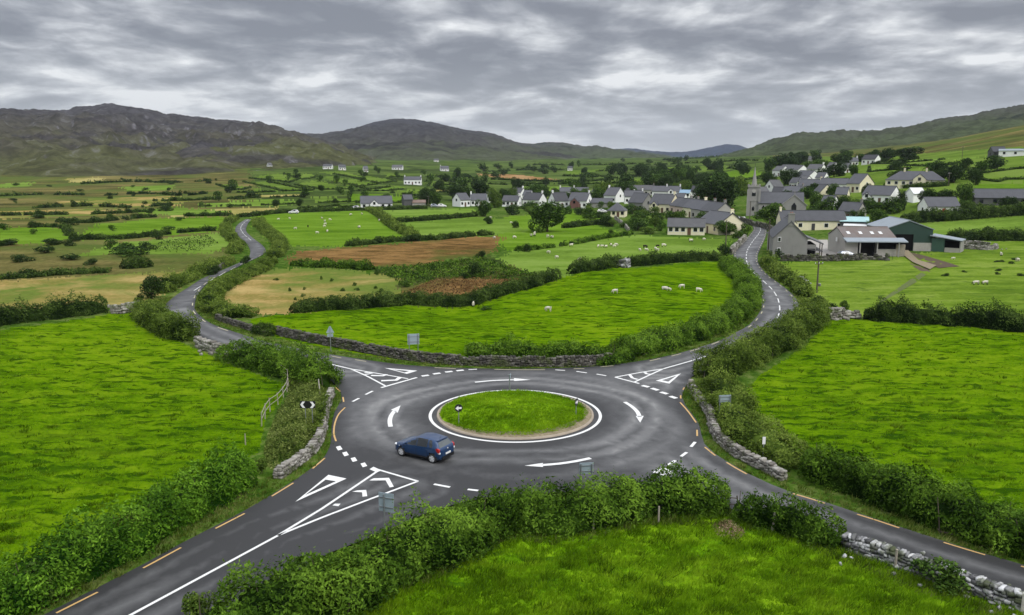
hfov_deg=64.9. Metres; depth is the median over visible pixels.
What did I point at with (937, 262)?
mud
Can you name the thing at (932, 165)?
bush
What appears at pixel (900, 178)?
bungalow
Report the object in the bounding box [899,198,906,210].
tree
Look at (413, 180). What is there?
house
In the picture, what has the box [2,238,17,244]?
bush
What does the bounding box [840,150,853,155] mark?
tree
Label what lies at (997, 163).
bush
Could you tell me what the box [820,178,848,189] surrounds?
house
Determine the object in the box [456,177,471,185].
tree
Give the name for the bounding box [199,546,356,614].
hedge
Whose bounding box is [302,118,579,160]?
hill
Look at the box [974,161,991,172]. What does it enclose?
bush
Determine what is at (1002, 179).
hedge
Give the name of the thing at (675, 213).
bush
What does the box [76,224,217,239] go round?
hedge
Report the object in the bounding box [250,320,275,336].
hedge
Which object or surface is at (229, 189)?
tree
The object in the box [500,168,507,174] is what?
tree
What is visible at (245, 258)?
bush
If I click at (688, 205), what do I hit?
cottage
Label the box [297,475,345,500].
road marking
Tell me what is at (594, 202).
shed
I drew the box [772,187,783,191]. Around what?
cottage
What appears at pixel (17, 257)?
bush
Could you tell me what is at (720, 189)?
tree
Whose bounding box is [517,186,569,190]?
field
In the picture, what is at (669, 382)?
road marking
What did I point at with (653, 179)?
tree
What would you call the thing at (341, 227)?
field
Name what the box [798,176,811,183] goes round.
cottage
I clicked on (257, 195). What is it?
hedge
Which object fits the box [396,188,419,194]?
field
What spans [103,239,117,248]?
bush
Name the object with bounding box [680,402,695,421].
road marking
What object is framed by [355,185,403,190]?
hedge
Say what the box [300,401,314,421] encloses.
chevron board
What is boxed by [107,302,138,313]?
stone wall
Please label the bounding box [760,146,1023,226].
field
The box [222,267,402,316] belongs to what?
field
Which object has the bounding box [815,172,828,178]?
cottage
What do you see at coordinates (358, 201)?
hedge
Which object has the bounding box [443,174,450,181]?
tree
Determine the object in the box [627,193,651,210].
house
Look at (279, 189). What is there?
hedge
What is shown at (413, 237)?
bush
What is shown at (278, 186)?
field
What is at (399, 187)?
field
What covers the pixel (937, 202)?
outbuilding
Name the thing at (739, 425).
hedge
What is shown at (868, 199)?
tree
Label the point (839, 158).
tree
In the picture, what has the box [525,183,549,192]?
tree
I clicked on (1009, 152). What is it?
shed
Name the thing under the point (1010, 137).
field
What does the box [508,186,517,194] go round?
tree
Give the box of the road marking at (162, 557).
[143,547,180,567]
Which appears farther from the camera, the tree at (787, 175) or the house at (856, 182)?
the tree at (787, 175)
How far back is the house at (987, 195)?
252.86 m
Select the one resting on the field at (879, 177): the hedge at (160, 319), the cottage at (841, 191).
the cottage at (841, 191)
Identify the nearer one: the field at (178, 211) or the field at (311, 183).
the field at (178, 211)
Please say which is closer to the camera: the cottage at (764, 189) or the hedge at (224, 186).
the cottage at (764, 189)
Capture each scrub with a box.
[147,234,217,251]
[264,376,326,470]
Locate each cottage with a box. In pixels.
[452,192,470,206]
[470,191,486,205]
[502,193,521,206]
[513,186,524,197]
[522,190,532,200]
[606,202,627,216]
[667,218,705,234]
[669,195,692,211]
[675,196,699,210]
[676,193,687,197]
[682,197,707,216]
[690,198,716,217]
[699,200,735,213]
[760,187,769,191]
[764,179,783,191]
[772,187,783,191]
[783,184,803,191]
[789,177,800,185]
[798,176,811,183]
[798,176,821,186]
[814,184,828,194]
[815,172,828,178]
[821,195,838,207]
[835,187,849,196]
[838,198,866,215]
[842,163,850,172]
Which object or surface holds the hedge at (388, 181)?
on the field at (415, 167)
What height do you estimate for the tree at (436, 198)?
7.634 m
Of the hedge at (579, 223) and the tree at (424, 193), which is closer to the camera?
the hedge at (579, 223)
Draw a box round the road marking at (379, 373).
[353,369,408,378]
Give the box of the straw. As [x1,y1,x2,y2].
[713,519,744,539]
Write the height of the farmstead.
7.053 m
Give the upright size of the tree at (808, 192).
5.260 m
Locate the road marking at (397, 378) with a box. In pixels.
[381,377,401,380]
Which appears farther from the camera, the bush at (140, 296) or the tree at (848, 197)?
the tree at (848, 197)
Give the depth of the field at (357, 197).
439.12 m
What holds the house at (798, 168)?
on the field at (879, 177)
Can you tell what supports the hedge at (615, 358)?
on the ground at (750, 375)
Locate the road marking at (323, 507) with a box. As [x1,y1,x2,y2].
[277,472,376,535]
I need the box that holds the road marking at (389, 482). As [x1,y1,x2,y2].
[371,478,393,486]
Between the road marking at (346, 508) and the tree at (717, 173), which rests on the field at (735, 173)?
the tree at (717, 173)
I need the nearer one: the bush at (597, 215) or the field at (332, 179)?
the bush at (597, 215)
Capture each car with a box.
[288,210,298,213]
[395,432,454,462]
[838,251,852,254]
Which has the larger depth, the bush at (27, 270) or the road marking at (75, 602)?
the bush at (27, 270)
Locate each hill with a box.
[0,103,376,176]
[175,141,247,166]
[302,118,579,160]
[521,142,675,158]
[616,144,747,157]
[719,104,1023,156]
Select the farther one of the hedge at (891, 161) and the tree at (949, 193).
the hedge at (891, 161)
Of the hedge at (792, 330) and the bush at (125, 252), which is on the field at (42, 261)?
the bush at (125, 252)
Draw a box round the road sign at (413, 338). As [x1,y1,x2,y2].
[407,334,418,348]
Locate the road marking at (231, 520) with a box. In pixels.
[216,513,244,528]
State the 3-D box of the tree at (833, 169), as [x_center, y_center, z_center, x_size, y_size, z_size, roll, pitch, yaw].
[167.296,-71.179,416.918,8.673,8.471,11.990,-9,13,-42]
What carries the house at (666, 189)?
on the ground at (750, 375)
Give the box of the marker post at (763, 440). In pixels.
[762,437,765,455]
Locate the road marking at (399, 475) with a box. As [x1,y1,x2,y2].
[381,470,417,480]
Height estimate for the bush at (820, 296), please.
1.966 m
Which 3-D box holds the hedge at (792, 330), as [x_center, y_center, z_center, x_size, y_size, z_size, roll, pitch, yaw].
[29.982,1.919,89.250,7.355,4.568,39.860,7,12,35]
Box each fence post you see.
[658,506,659,521]
[894,549,897,568]
[1020,592,1023,613]
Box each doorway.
[857,242,874,255]
[895,234,913,250]
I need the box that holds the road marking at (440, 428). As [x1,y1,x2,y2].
[429,390,601,442]
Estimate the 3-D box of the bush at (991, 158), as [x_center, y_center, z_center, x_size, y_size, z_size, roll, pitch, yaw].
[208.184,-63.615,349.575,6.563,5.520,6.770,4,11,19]
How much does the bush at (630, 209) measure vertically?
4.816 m
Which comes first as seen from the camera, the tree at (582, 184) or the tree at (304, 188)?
the tree at (304, 188)
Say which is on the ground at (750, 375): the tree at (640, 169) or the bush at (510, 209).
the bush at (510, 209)
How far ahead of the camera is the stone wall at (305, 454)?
54.27 m
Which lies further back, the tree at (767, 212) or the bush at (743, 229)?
the tree at (767, 212)
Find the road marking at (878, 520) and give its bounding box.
[857,514,899,527]
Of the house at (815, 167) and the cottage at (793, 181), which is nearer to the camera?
the cottage at (793, 181)
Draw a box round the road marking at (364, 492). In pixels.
[353,490,366,496]
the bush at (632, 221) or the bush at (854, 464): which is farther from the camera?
the bush at (632, 221)
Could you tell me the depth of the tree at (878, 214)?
223.36 m
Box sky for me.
[0,0,1023,151]
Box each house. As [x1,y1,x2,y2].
[338,164,345,169]
[392,165,402,169]
[404,175,421,184]
[440,165,448,170]
[522,190,546,205]
[547,189,567,206]
[559,185,588,193]
[568,190,591,208]
[603,185,623,202]
[624,188,643,203]
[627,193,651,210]
[628,183,654,194]
[648,191,677,212]
[652,184,681,195]
[691,185,701,198]
[772,166,786,176]
[776,206,846,230]
[785,164,797,170]
[791,165,806,171]
[796,170,816,178]
[806,162,825,172]
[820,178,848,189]
[846,173,874,192]
[861,154,880,164]
[861,185,898,201]
[972,188,1023,205]
[987,146,1005,156]
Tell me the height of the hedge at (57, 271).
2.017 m
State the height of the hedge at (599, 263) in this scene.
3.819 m
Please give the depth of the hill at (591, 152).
3054.55 m
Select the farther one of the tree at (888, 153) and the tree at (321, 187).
the tree at (888, 153)
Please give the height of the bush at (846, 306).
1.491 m
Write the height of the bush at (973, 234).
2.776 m
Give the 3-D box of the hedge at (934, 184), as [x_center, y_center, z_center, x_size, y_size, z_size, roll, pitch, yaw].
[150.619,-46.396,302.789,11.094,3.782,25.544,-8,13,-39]
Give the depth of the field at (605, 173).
835.07 m
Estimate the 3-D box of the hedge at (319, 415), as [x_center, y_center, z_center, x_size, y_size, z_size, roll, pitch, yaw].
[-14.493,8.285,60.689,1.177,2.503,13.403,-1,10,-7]
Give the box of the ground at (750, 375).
[0,193,1023,614]
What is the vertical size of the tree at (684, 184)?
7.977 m
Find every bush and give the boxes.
[0,223,11,229]
[0,240,8,245]
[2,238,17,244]
[10,254,35,262]
[17,268,38,277]
[23,557,66,601]
[26,220,37,227]
[31,214,45,217]
[31,245,55,252]
[40,238,64,244]
[57,253,80,259]
[59,218,79,224]
[64,239,76,245]
[68,236,80,241]
[83,258,97,265]
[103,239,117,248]
[103,511,140,531]
[109,245,134,254]
[115,248,138,257]
[119,215,131,219]
[119,242,134,248]
[129,246,149,254]
[133,293,143,301]
[138,241,157,249]
[146,207,155,212]
[149,231,163,239]
[160,205,171,210]
[162,226,174,229]
[181,591,216,614]
[207,264,221,274]
[240,255,250,263]
[253,457,267,474]
[275,439,293,451]
[290,426,312,437]
[398,280,408,287]
[401,234,420,241]
[460,272,468,278]
[468,261,486,276]
[475,250,485,256]
[483,216,492,223]
[505,205,519,214]
[511,221,518,227]
[522,243,530,251]
[525,206,532,214]
[527,201,534,206]
[563,207,571,213]
[574,207,585,214]
[582,207,596,218]
[595,211,605,217]
[596,201,603,208]
[599,215,611,225]
[601,211,611,218]
[605,219,617,226]
[607,201,616,207]
[619,221,630,227]
[625,487,650,521]
[627,203,635,214]
[627,217,637,225]
[629,221,645,230]
[630,210,647,218]
[635,206,650,214]
[639,226,658,233]
[644,218,652,225]
[649,206,660,213]
[650,211,664,218]
[651,216,660,227]
[657,220,666,230]
[672,211,686,217]
[677,209,685,217]
[694,211,705,217]
[717,243,729,255]
[731,230,744,237]
[739,223,751,234]
[774,249,784,257]
[810,295,825,302]
[839,300,849,309]
[839,456,871,473]
[875,158,888,163]
[887,161,902,167]
[887,475,933,506]
[888,163,896,169]
[894,157,907,163]
[897,189,907,199]
[908,152,918,159]
[909,554,970,597]
[922,162,936,170]
[933,160,948,172]
[944,498,982,536]
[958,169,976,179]
[958,231,980,240]
[960,157,973,168]
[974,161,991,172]
[983,155,997,162]
[989,156,1007,168]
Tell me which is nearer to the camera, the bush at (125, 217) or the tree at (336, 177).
the bush at (125, 217)
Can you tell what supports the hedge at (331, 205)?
on the field at (415, 167)
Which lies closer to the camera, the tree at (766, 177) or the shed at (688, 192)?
the shed at (688, 192)
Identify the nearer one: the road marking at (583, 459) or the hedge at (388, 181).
the road marking at (583, 459)
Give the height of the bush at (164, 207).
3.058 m
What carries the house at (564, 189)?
on the ground at (750, 375)
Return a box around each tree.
[139,274,165,298]
[213,191,222,200]
[224,184,235,192]
[228,179,237,184]
[246,189,255,196]
[265,175,276,182]
[272,199,279,205]
[295,198,303,205]
[299,191,309,197]
[301,186,307,197]
[316,175,323,181]
[318,185,324,190]
[333,174,339,183]
[335,186,345,194]
[347,184,354,196]
[417,187,434,204]
[423,173,433,185]
[429,192,442,204]
[433,180,444,189]
[439,185,445,191]
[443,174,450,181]
[444,183,473,197]
[452,175,468,185]
[453,167,460,176]
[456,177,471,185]
[461,173,472,178]
[470,179,489,192]
[474,199,492,216]
[477,163,488,170]
[486,187,502,207]
[490,170,500,178]
[493,163,501,168]
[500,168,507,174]
[501,191,510,199]
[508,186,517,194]
[511,177,523,187]
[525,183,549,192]
[527,199,568,232]
[537,167,548,173]
[538,189,550,197]
[541,176,549,184]
[550,166,556,172]
[563,178,576,186]
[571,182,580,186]
[573,179,586,186]
[578,172,587,182]
[583,172,594,177]
[591,187,605,197]
[592,182,613,197]
[603,174,614,181]
[608,163,618,174]
[614,180,632,191]
[616,167,624,175]
[616,173,632,183]
[617,163,628,171]
[619,171,635,184]
[633,162,648,175]
[640,169,658,184]
[642,170,652,180]
[648,172,672,185]
[656,162,666,169]
[657,175,681,185]
[663,167,681,178]
[672,169,685,182]
[678,179,691,189]
[680,167,686,177]
[681,164,696,171]
[686,169,694,179]
[690,172,711,184]
[692,181,709,199]
[695,175,740,206]
[702,157,711,167]
[707,161,722,169]
[711,172,726,178]
[713,169,728,176]
[713,220,736,234]
[715,165,723,171]
[731,159,748,170]
[733,176,750,195]
[737,162,751,174]
[752,202,785,224]
[759,171,776,182]
[763,157,777,170]
[769,153,798,165]
[779,158,792,165]
[779,168,801,185]
[790,158,797,163]
[796,157,803,164]
[797,153,810,161]
[797,187,814,198]
[803,160,815,166]
[805,183,818,189]
[809,150,818,155]
[809,201,824,209]
[810,194,823,207]
[811,154,821,161]
[814,159,830,165]
[822,196,838,209]
[825,162,846,176]
[827,183,838,194]
[830,153,852,164]
[835,197,847,207]
[838,195,852,201]
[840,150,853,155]
[846,207,869,216]
[848,163,858,175]
[853,153,865,161]
[861,183,871,192]
[864,197,874,209]
[866,201,887,211]
[866,207,888,223]
[879,148,898,159]
[881,196,903,213]
[886,169,907,176]
[895,146,924,158]
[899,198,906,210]
[917,188,940,198]
[933,168,947,177]
[936,188,957,197]
[944,163,964,182]
[955,181,974,201]
[959,200,975,208]
[969,169,983,184]
[997,196,1016,206]
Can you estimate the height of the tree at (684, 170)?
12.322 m
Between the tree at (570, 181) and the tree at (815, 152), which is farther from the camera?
the tree at (815, 152)
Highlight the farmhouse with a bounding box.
[767,212,823,255]
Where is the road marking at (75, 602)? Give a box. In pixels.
[56,592,97,612]
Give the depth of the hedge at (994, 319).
98.87 m
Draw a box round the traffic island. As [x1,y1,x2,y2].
[437,391,593,439]
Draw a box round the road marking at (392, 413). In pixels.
[388,411,394,426]
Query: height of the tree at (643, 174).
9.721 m
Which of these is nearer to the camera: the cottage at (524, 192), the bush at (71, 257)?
the bush at (71, 257)
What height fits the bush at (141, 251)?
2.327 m
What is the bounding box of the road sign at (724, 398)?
[719,395,730,411]
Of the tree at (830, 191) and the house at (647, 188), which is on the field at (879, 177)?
the tree at (830, 191)
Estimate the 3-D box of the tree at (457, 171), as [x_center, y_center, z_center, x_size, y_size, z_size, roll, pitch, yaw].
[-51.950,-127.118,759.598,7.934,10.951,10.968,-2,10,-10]
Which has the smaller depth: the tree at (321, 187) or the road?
the road
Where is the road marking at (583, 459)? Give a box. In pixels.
[542,457,590,465]
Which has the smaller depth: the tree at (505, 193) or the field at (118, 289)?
the field at (118, 289)
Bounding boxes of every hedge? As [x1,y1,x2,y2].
[0,190,84,195]
[0,207,161,215]
[0,265,111,279]
[0,290,108,326]
[0,435,258,614]
[31,222,77,238]
[32,200,173,208]
[55,210,233,222]
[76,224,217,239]
[80,177,216,183]
[104,189,208,195]
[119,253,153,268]
[126,293,201,341]
[152,195,232,200]
[155,254,237,293]
[194,256,278,317]
[199,201,294,206]
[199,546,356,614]
[213,334,344,388]
[215,183,251,189]
[218,214,249,253]
[233,193,299,199]
[236,189,276,192]
[237,204,426,216]
[242,180,314,191]
[248,177,299,182]
[249,214,293,257]
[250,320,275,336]
[283,172,317,179]
[289,266,562,313]
[290,257,374,269]
[293,182,347,189]
[297,203,358,208]
[313,392,332,433]
[313,457,731,614]
[318,199,359,202]
[332,172,365,177]
[344,229,494,245]
[346,192,417,202]
[348,182,377,186]
[351,176,397,183]
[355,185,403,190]
[364,204,420,235]
[390,188,423,195]
[393,211,477,221]
[435,175,480,180]
[450,181,530,185]
[453,185,558,191]
[464,331,610,357]
[476,166,564,171]
[491,176,603,181]
[514,229,633,250]
[522,179,646,183]
[527,162,636,165]
[561,217,604,227]
[563,172,714,176]
[566,253,623,273]
[588,172,654,177]
[595,164,731,170]
[595,350,635,365]
[603,253,764,359]
[624,248,723,266]
[645,158,757,164]
[670,155,722,159]
[687,365,810,471]
[690,295,832,378]
[728,488,846,550]
[758,250,817,296]
[797,440,1023,559]
[863,293,1023,332]
[867,165,911,171]
[870,157,944,163]
[883,180,949,187]
[900,160,959,165]
[900,199,1023,222]
[941,162,975,170]
[946,226,1023,240]
[967,165,1023,172]
[981,175,1023,181]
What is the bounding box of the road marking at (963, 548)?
[943,542,984,554]
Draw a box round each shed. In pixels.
[412,200,425,205]
[590,198,612,207]
[679,190,690,197]
[840,216,868,225]
[843,223,866,225]
[905,187,923,202]
[930,233,965,252]
[998,149,1023,156]
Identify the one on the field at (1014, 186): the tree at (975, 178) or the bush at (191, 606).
the tree at (975, 178)
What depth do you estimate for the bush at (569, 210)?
320.93 m
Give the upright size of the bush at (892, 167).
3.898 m
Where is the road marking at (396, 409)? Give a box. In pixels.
[391,405,400,412]
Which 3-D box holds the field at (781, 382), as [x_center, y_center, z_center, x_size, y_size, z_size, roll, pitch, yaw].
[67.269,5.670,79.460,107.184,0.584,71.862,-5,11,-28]
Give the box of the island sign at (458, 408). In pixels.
[455,404,462,422]
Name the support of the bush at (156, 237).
on the field at (215, 246)
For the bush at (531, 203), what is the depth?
352.60 m
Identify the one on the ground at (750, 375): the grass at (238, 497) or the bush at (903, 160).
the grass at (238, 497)
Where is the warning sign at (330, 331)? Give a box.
[326,326,333,350]
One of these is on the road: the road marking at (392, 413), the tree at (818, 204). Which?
the road marking at (392, 413)
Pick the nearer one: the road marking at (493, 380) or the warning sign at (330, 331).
the road marking at (493, 380)
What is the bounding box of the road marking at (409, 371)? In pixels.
[387,368,414,373]
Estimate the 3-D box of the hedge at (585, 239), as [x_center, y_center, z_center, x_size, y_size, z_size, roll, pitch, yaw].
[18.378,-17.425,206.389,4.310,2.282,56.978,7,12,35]
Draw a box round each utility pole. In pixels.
[767,219,769,252]
[815,261,822,292]
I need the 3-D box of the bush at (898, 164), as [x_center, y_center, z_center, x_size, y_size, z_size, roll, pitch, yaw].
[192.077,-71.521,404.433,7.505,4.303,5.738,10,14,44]
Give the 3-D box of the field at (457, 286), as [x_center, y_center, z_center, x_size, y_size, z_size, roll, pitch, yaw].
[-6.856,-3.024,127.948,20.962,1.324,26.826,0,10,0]
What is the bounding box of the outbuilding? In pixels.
[917,197,959,211]
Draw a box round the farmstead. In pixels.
[323,164,332,168]
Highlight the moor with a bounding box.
[0,168,265,281]
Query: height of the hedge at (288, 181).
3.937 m
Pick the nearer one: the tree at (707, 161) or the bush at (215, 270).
the bush at (215, 270)
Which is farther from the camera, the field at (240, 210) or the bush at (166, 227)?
the field at (240, 210)
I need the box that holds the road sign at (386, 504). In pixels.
[378,492,393,534]
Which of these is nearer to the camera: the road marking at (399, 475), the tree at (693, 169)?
the road marking at (399, 475)
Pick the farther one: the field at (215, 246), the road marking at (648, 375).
the field at (215, 246)
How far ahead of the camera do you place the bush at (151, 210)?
328.04 m
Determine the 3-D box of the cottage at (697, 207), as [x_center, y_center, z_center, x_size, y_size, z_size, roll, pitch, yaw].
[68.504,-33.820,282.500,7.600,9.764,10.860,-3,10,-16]
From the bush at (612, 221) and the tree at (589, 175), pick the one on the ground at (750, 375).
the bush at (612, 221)
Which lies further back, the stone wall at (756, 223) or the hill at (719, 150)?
the hill at (719, 150)
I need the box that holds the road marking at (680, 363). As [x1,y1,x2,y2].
[662,356,705,368]
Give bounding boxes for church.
[746,163,806,215]
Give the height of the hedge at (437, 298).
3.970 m
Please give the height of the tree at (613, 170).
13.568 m
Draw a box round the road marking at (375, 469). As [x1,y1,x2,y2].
[370,467,380,471]
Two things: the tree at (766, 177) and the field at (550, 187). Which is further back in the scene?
the field at (550, 187)
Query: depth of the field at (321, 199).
418.83 m
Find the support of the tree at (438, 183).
on the field
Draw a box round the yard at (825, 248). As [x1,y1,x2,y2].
[808,240,884,256]
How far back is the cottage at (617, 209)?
300.24 m
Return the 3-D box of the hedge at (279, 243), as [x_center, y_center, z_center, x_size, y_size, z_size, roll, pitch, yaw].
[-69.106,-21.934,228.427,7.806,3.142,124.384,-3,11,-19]
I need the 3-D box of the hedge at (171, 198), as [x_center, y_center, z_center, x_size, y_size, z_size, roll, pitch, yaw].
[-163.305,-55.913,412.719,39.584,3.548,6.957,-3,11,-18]
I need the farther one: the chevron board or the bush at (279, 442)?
the chevron board
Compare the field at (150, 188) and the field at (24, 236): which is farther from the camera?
the field at (150, 188)
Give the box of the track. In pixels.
[879,271,925,301]
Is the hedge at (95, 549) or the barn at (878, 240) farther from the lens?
the barn at (878, 240)
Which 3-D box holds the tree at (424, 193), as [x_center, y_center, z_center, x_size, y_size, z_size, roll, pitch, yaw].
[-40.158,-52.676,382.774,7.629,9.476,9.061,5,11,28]
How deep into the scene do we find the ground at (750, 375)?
79.13 m
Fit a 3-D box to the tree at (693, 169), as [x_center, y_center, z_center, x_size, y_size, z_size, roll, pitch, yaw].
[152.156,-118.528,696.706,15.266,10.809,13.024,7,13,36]
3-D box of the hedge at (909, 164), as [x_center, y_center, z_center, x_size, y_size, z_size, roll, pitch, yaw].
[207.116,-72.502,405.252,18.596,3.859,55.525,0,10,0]
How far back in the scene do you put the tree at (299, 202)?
370.13 m
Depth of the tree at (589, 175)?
729.96 m
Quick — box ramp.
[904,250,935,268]
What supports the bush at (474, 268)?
on the field at (453, 277)
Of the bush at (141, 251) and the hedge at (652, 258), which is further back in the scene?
the bush at (141, 251)
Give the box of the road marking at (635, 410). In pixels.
[624,402,641,416]
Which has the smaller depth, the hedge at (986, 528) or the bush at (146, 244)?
the hedge at (986, 528)
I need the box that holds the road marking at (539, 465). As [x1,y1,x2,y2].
[525,463,542,466]
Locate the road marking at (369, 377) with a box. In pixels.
[351,369,385,385]
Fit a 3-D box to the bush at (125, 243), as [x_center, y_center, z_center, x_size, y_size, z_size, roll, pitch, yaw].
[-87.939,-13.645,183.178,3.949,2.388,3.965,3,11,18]
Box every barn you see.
[401,194,412,205]
[827,226,907,256]
[866,216,934,250]
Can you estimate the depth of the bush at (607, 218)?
257.53 m
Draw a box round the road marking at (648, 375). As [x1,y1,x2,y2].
[634,369,662,381]
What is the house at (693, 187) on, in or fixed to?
on the ground at (750, 375)
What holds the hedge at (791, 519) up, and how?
on the ground at (750, 375)
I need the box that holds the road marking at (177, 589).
[129,534,280,614]
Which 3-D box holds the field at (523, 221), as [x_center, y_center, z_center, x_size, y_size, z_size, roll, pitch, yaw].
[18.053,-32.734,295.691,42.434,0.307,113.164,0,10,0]
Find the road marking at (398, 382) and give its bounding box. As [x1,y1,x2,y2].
[381,377,416,387]
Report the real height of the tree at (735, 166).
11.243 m
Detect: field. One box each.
[0,182,35,187]
[0,208,130,219]
[0,226,69,245]
[0,237,229,278]
[0,269,186,308]
[0,313,285,570]
[59,196,190,207]
[65,177,105,182]
[77,216,234,240]
[79,232,227,255]
[118,185,175,191]
[139,206,231,215]
[168,206,278,218]
[198,199,294,206]
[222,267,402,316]
[228,194,298,199]
[244,182,312,191]
[246,155,785,209]
[250,211,401,247]
[250,261,734,358]
[253,173,300,181]
[284,173,317,178]
[284,236,505,266]
[296,180,346,188]
[311,196,353,202]
[319,171,349,175]
[324,176,353,186]
[342,178,378,185]
[345,173,389,183]
[347,194,416,202]
[359,514,1010,614]
[363,255,556,308]
[368,186,404,191]
[383,208,475,222]
[395,217,528,238]
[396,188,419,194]
[402,277,530,295]
[480,174,558,179]
[495,226,615,250]
[495,235,732,279]
[504,211,599,230]
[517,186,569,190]
[561,169,604,174]
[590,171,635,177]
[668,165,729,171]
[695,167,761,180]
[746,319,1023,510]
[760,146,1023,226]
[764,241,1023,315]
[768,125,1023,157]
[871,166,919,170]
[873,156,985,164]
[919,158,985,166]
[922,215,1023,234]
[944,159,1023,169]
[952,180,1023,188]
[983,164,1023,173]
[983,170,1023,183]
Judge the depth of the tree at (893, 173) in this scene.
327.24 m
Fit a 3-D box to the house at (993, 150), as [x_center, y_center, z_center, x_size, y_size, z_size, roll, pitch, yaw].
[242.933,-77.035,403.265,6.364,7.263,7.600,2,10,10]
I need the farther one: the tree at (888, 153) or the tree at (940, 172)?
the tree at (888, 153)
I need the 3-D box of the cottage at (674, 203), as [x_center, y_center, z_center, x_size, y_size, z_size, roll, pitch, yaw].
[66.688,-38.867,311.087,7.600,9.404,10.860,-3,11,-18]
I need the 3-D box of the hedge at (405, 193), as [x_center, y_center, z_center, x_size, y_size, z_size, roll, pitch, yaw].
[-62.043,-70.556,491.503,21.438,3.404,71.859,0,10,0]
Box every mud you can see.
[910,263,929,271]
[912,253,956,267]
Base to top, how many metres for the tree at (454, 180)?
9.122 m
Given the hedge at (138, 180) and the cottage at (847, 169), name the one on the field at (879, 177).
the cottage at (847, 169)
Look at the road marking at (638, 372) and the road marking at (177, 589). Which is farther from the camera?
the road marking at (638, 372)
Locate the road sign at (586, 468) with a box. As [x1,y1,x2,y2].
[579,462,593,486]
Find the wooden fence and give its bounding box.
[261,365,288,426]
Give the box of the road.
[44,219,1023,614]
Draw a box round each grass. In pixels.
[29,296,342,614]
[195,298,760,368]
[439,389,587,434]
[681,293,1023,564]
[804,539,1004,614]
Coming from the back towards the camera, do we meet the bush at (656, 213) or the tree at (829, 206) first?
the bush at (656, 213)
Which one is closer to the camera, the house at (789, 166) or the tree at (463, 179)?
the house at (789, 166)
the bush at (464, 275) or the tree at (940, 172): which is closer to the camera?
the bush at (464, 275)
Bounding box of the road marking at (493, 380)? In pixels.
[475,379,513,382]
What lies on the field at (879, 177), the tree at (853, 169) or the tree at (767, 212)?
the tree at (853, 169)
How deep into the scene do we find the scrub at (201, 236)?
199.01 m
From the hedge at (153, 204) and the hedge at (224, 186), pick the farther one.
the hedge at (224, 186)
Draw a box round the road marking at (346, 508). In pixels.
[279,481,417,535]
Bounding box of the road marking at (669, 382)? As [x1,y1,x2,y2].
[656,373,680,383]
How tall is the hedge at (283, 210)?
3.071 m
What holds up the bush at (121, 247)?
on the field at (42, 261)
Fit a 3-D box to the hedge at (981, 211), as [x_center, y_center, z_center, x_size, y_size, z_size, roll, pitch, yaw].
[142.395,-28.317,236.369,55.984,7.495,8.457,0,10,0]
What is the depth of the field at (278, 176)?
652.77 m
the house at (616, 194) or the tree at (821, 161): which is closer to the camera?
the house at (616, 194)
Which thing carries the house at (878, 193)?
on the field at (879, 177)
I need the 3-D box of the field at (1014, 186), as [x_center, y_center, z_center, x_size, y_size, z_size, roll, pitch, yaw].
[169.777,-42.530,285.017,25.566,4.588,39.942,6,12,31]
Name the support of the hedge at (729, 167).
on the field at (415, 167)
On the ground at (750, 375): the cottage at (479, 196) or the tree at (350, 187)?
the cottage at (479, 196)
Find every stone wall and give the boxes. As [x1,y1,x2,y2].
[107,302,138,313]
[193,335,230,354]
[215,314,268,335]
[272,387,335,478]
[275,325,612,366]
[614,215,629,230]
[617,258,630,267]
[687,379,787,480]
[730,234,746,254]
[735,214,773,229]
[780,253,889,260]
[827,307,849,320]
[839,532,1023,614]
[845,310,861,317]
[964,240,1006,249]
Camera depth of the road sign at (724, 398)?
61.28 m
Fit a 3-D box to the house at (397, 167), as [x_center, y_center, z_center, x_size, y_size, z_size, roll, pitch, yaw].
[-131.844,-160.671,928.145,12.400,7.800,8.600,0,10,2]
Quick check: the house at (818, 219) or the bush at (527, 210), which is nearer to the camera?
the house at (818, 219)
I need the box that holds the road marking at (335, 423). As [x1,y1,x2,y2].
[333,407,345,440]
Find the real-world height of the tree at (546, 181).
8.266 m
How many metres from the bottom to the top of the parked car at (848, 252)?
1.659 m
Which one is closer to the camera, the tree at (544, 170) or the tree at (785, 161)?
the tree at (785, 161)
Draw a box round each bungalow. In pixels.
[360,195,392,207]
[701,208,746,234]
[850,156,858,165]
[885,168,945,188]
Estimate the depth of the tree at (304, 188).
426.20 m
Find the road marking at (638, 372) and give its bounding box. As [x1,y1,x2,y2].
[617,369,659,376]
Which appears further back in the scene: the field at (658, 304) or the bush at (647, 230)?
the bush at (647, 230)
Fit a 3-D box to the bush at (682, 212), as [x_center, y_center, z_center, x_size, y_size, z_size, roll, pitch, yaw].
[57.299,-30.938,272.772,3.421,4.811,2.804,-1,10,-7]
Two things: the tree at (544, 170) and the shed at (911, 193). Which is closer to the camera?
the shed at (911, 193)
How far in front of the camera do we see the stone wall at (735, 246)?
189.76 m
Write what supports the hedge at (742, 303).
on the ground at (750, 375)

